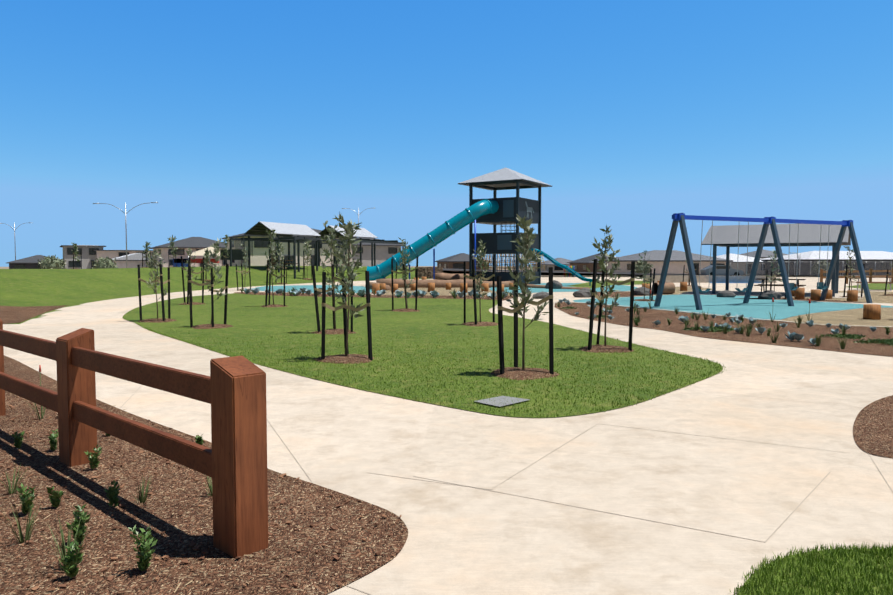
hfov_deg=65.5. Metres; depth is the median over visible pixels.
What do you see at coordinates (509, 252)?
tower nets
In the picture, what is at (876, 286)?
lawn
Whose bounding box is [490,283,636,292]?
blue pavement
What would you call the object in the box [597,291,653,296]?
play bed soil
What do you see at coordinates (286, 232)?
shelter frame
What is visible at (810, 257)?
house
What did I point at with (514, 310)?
ties
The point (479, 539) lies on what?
concrete path
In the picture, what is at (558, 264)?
small tower slide
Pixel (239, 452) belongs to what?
fence posts
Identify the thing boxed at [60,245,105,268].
house flat
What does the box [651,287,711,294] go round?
sand
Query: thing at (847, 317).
sand
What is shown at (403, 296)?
strip soil
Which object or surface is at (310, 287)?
blue pavement
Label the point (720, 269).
sedan car
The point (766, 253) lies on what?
house
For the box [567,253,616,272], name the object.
house
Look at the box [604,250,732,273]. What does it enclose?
house
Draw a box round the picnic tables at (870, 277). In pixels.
[820,268,892,290]
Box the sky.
[0,0,892,266]
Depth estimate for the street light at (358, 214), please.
149.75 m
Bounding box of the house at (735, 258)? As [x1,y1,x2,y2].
[716,253,766,274]
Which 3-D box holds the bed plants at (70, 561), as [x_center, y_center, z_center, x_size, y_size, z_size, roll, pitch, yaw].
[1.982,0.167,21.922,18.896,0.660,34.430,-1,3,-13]
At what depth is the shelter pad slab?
35.04 m
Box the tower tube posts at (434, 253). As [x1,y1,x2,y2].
[384,220,475,279]
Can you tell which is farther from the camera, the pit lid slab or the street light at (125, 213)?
the street light at (125, 213)
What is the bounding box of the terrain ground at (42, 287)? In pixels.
[0,266,819,323]
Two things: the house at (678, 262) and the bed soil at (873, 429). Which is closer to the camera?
the bed soil at (873, 429)
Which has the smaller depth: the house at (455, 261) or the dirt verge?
the dirt verge
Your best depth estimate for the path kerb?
20.01 m
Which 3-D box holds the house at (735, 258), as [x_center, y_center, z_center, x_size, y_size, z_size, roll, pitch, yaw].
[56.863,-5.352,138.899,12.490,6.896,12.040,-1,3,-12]
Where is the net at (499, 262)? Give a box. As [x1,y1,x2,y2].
[481,254,544,271]
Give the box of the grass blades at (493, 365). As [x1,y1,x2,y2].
[168,328,719,417]
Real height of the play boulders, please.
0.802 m
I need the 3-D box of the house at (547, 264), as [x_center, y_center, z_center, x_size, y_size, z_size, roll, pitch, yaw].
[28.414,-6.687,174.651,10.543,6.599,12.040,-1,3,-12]
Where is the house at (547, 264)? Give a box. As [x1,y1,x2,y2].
[532,258,571,271]
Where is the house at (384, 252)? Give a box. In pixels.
[352,237,401,265]
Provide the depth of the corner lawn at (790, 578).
3.58 m
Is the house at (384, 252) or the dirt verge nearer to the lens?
the dirt verge
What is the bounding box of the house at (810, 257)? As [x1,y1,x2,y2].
[760,251,892,274]
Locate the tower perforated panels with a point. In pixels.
(504, 242)
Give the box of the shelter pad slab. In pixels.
[680,290,863,297]
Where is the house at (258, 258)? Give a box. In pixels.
[222,228,356,265]
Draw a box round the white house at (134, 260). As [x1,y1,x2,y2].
[112,253,151,267]
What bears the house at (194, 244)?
on the terrain ground at (42, 287)
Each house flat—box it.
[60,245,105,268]
[93,250,152,262]
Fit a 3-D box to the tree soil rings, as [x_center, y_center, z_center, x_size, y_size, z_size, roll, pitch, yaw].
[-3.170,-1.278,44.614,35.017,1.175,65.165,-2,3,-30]
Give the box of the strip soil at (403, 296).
[234,292,518,300]
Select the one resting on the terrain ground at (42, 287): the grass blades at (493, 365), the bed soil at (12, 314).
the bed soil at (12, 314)
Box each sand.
[383,288,518,295]
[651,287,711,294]
[782,308,892,326]
[792,291,892,303]
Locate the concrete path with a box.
[3,277,892,594]
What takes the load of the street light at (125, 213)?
on the terrain ground at (42, 287)
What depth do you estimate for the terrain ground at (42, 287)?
38.60 m
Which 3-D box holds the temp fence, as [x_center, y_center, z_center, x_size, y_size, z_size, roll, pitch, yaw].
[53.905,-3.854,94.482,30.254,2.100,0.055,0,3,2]
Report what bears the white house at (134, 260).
on the terrain ground at (42, 287)
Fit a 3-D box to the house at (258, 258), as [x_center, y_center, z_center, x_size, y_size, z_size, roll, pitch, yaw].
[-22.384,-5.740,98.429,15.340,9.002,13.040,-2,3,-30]
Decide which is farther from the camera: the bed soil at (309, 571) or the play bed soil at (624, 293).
the play bed soil at (624, 293)
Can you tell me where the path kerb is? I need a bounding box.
[553,302,892,326]
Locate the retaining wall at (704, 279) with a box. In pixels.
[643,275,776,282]
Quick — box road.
[443,268,711,275]
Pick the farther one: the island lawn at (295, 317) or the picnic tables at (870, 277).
the picnic tables at (870, 277)
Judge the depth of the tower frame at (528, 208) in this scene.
47.98 m
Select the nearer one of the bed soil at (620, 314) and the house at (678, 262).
the bed soil at (620, 314)
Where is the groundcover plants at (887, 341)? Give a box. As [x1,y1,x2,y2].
[560,306,892,345]
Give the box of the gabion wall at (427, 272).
[415,267,442,278]
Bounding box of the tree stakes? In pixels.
[73,249,888,373]
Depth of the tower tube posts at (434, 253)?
45.94 m
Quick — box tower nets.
[472,223,538,271]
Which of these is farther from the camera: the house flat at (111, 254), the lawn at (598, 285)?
the house flat at (111, 254)
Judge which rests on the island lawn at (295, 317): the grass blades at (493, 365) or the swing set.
the grass blades at (493, 365)
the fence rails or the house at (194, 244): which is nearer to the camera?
the fence rails
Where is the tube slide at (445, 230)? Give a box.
[367,199,498,280]
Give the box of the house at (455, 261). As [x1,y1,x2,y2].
[435,253,489,271]
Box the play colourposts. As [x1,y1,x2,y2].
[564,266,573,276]
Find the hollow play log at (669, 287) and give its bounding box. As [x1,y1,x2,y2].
[653,282,674,293]
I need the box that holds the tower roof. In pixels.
[458,168,551,189]
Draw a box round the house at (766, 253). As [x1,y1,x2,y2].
[738,249,788,258]
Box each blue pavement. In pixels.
[255,285,371,292]
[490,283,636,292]
[573,294,892,319]
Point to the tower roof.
(505, 174)
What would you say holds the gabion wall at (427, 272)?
on the terrain ground at (42, 287)
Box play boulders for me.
[400,278,780,298]
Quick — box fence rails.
[0,329,211,476]
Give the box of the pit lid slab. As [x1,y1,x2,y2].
[475,396,529,406]
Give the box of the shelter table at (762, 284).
[754,278,805,292]
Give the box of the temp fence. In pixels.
[730,261,892,276]
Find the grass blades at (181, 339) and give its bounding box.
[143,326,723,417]
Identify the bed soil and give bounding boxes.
[0,305,67,323]
[0,355,407,594]
[554,302,892,356]
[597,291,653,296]
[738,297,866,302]
[853,395,892,457]
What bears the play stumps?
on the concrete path
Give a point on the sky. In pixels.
(229, 116)
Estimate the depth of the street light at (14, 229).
151.96 m
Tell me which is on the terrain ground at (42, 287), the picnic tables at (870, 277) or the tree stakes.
the picnic tables at (870, 277)
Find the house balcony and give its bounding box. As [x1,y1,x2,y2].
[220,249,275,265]
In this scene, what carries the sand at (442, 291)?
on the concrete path
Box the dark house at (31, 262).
[6,255,62,268]
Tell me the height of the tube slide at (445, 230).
5.571 m
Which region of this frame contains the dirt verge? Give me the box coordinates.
[453,271,817,275]
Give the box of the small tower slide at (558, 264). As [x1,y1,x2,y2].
[529,248,591,285]
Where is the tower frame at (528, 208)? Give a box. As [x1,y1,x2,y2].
[469,180,540,283]
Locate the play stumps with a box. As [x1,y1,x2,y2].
[372,277,880,319]
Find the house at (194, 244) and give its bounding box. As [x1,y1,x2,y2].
[149,237,226,266]
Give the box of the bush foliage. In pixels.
[38,255,829,274]
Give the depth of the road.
74.38 m
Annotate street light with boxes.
[0,223,24,259]
[93,202,157,267]
[342,208,369,227]
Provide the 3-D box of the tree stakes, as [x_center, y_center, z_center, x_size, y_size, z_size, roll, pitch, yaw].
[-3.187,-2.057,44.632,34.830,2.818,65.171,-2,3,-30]
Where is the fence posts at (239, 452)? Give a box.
[0,319,267,557]
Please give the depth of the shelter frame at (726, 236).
33.97 m
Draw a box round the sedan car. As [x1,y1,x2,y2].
[700,265,743,275]
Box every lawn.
[122,293,722,417]
[569,281,649,288]
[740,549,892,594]
[846,283,892,289]
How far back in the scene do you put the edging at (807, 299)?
28.78 m
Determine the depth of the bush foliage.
105.44 m
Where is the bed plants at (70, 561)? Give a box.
[0,287,889,577]
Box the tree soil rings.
[138,267,892,379]
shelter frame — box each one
[229,221,403,278]
[702,224,850,296]
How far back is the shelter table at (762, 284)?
34.77 m
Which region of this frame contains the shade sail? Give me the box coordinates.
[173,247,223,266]
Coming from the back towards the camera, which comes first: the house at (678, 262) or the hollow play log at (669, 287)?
the house at (678, 262)
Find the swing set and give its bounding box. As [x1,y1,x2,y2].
[654,213,871,309]
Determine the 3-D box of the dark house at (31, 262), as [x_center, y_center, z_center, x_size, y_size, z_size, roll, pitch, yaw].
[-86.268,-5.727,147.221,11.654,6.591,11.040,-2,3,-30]
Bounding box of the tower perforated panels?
[497,200,513,249]
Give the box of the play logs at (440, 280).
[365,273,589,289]

